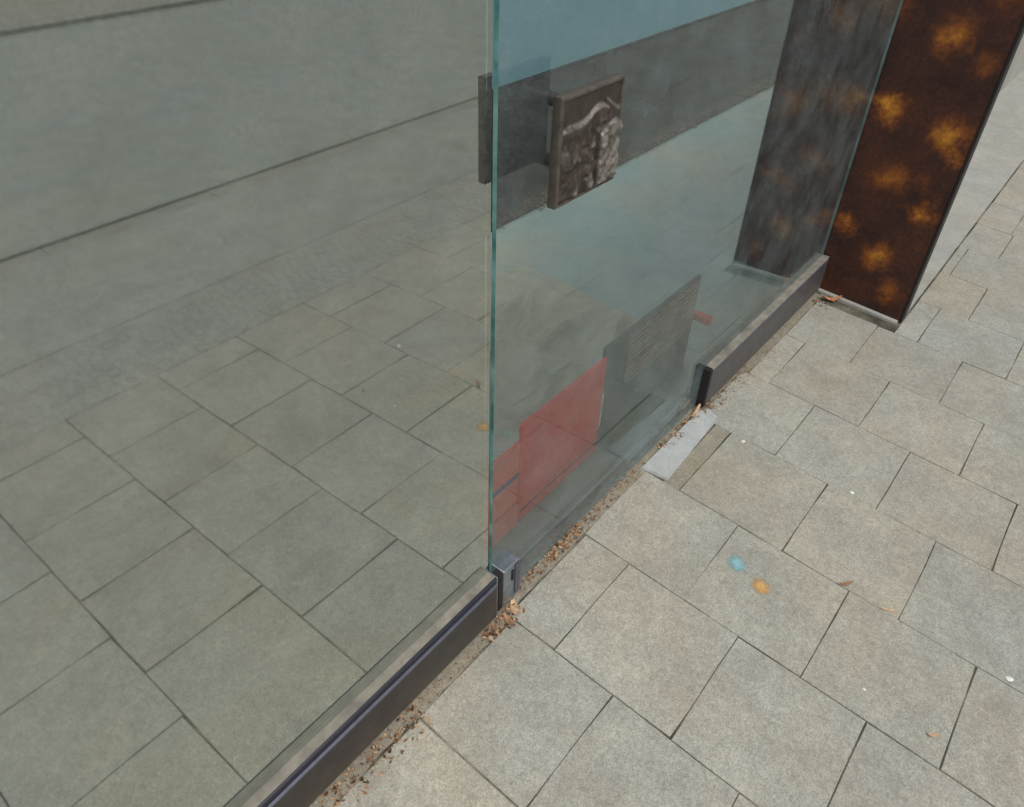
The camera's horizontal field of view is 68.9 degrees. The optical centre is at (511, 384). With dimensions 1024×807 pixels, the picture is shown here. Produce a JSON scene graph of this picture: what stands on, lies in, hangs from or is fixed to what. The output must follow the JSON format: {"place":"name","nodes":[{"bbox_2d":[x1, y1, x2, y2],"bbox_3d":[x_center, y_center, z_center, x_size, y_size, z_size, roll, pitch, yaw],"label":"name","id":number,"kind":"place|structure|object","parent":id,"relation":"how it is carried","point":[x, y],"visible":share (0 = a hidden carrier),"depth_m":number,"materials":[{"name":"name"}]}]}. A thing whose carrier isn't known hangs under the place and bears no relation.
{"place":"outdoors","nodes":[
{"label":"outdoors","id":0,"kind":"place"},
{"bbox_2d":[485,85,785,560],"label":"shop floor","id":1,"kind":"structure","parent":0,"point":[642,235],"depth_m":3.75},
{"bbox_2d":[488,441,519,550],"bbox_3d":[-0.048,0.339,2.118,0.012,0.343,0.202,28,45,29],"label":"orange carton","id":2,"kind":"object","parent":1,"relation":"on","point":[506,473],"visible":0.56,"depth_m":2.13,"materials":[{"name":"cardboard"}]},
{"bbox_2d":[517,357,606,521],"bbox_3d":[0.153,0.165,2.306,0.018,0.393,0.427,28,45,29],"label":"red box","id":3,"kind":"object","parent":1,"relation":"on","point":[558,432],"visible":0.93,"depth_m":2.28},
{"bbox_2d":[485,265,689,463],"bbox_3d":[-0.119,-0.081,2.858,1.142,0.083,1.545,28,45,29],"label":"crumpled sheet","id":4,"kind":"object","parent":1,"relation":"on","point":[554,336],"visible":0.33,"depth_m":2.99,"materials":[{"name":"beige paper"}]},
{"bbox_2d":[486,0,754,90],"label":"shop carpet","id":5,"kind":"object","parent":1,"relation":"on","point":[537,36],"depth_m":7.34,"materials":[{"name":"carpet"}]},
{"bbox_2d":[485,0,793,237],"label":"floor mat","id":6,"kind":"object","parent":1,"relation":"on","point":[682,79],"visible":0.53,"depth_m":5.81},
{"bbox_2d":[596,274,712,443],"bbox_3d":[0.476,-0.110,2.656,0.180,0.410,0.646,28,45,29],"label":"grey crate","id":7,"kind":"object","parent":1,"relation":"on","point":[645,355],"visible":0.98,"depth_m":2.60,"materials":[{"name":"plastic"}]},
{"bbox_2d":[309,160,1023,806],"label":"pavement","id":8,"kind":"structure","parent":0,"point":[647,650],"depth_m":2.11,"materials":[{"name":"grey stone"}]},
{"bbox_2d":[503,612,515,625],"bbox_3d":[-0.008,0.634,2.014,0.050,0.011,0.019,28,45,29],"label":"dry leaf","id":9,"kind":"object","parent":8,"relation":"on","point":[507,619],"visible":1,"depth_m":2.02,"materials":[{"name":"brown plant"}]},
{"bbox_2d":[315,293,836,806],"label":"leaf litter","id":10,"kind":"object","parent":8,"relation":"on","point":[493,629],"visible":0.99,"depth_m":2.00,"materials":[{"name":"brown plant"}]},
{"bbox_2d":[510,599,518,614],"bbox_3d":[0.007,0.610,2.045,0.024,0.010,0.050,-6,39,-10],"label":"dry leaf","id":11,"kind":"object","parent":10,"relation":"on","point":[515,610],"visible":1,"depth_m":2.05,"materials":[{"name":"beige plant"}]},
{"bbox_2d":[691,403,700,415],"bbox_3d":[0.665,0.099,2.709,0.014,0.024,0.085,26,44,27],"label":"dry leaf","id":12,"kind":"object","parent":10,"relation":"on","point":[696,410],"visible":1,"depth_m":2.72,"materials":[{"name":"beige plant"}]},
{"bbox_2d":[823,295,841,300],"bbox_3d":[1.446,-0.393,3.374,0.085,0.026,0.027,2,38,0],"label":"dry leaf","id":13,"kind":"object","parent":10,"relation":"on","point":[834,298],"visible":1,"depth_m":3.38,"materials":[{"name":"orange plant"}]},
{"bbox_2d":[640,409,717,480],"bbox_3d":[0.604,0.201,2.610,0.096,0.022,0.435,28,45,29],"label":"filler stone","id":14,"kind":"object","parent":8,"relation":"on","point":[663,463],"visible":1,"depth_m":2.58,"materials":[{"name":"grey stone"}]},
{"bbox_2d":[728,555,745,570],"bbox_3d":[0.670,0.532,2.218,0.090,0.002,0.093,30,46,27],"label":"paint spot","id":15,"kind":"object","parent":8,"relation":"on","point":[737,563],"visible":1,"depth_m":2.22,"materials":[{"name":"blue paint"}]},
{"bbox_2d":[752,579,768,593],"bbox_3d":[0.723,0.585,2.162,0.090,0.005,0.079,-16,42,-21],"label":"paint spot","id":16,"kind":"object","parent":8,"relation":"on","point":[761,586],"visible":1,"depth_m":2.16,"materials":[{"name":"orange paint"}]},
{"bbox_2d":[840,581,852,585],"bbox_3d":[0.977,0.580,2.185,0.040,0.010,0.014,-13,40,-18],"label":"dry leaf","id":17,"kind":"object","parent":8,"relation":"on","point":[846,583],"visible":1,"depth_m":2.19,"materials":[{"name":"brown plant"}]},
{"bbox_2d":[734,0,1023,322],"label":"rusty pillar","id":18,"kind":"structure","parent":8,"relation":"on","point":[945,69],"depth_m":3.01,"materials":[{"name":"metal"}]},
{"bbox_2d":[881,607,897,611],"bbox_3d":[1.075,0.640,2.129,0.045,0.005,0.010,9,39,9],"label":"dry leaf","id":19,"kind":"object","parent":8,"relation":"on","point":[889,609],"visible":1,"depth_m":2.13,"materials":[{"name":"beige plant"}]},
{"bbox_2d":[928,733,939,736],"bbox_3d":[1.046,0.868,1.853,0.030,0.010,0.009,2,38,0],"label":"dry leaf","id":20,"kind":"object","parent":8,"relation":"on","point":[934,735],"visible":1,"depth_m":1.85,"materials":[{"name":"beige plant"}]},
{"bbox_2d":[1005,676,1013,680],"bbox_3d":[1.328,0.783,1.993,0.019,0.003,0.016,-5,39,-9],"label":"gum spot","id":21,"kind":"object","parent":8,"relation":"on","point":[1008,678],"visible":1,"depth_m":1.99,"materials":[{"name":"white"}]},
{"bbox_2d":[908,69,1023,311],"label":"paving edge strip","id":22,"kind":"object","parent":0,"point":[997,159],"depth_m":4.69,"materials":[{"name":"concrete"}]},
{"bbox_2d":[999,34,1023,92],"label":"shop building","id":23,"kind":"structure","parent":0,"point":[1016,68],"depth_m":5.99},
{"bbox_2d":[0,0,497,806],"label":"glass pane","id":24,"kind":"object","parent":23,"relation":"attached to","point":[244,376],"visible":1,"depth_m":1.05,"materials":[{"name":"glass"}]},
{"bbox_2d":[488,0,902,610],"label":"glass door","id":25,"kind":"structure","parent":23,"relation":"attached to","point":[582,156],"depth_m":1.56,"materials":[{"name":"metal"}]}
]}

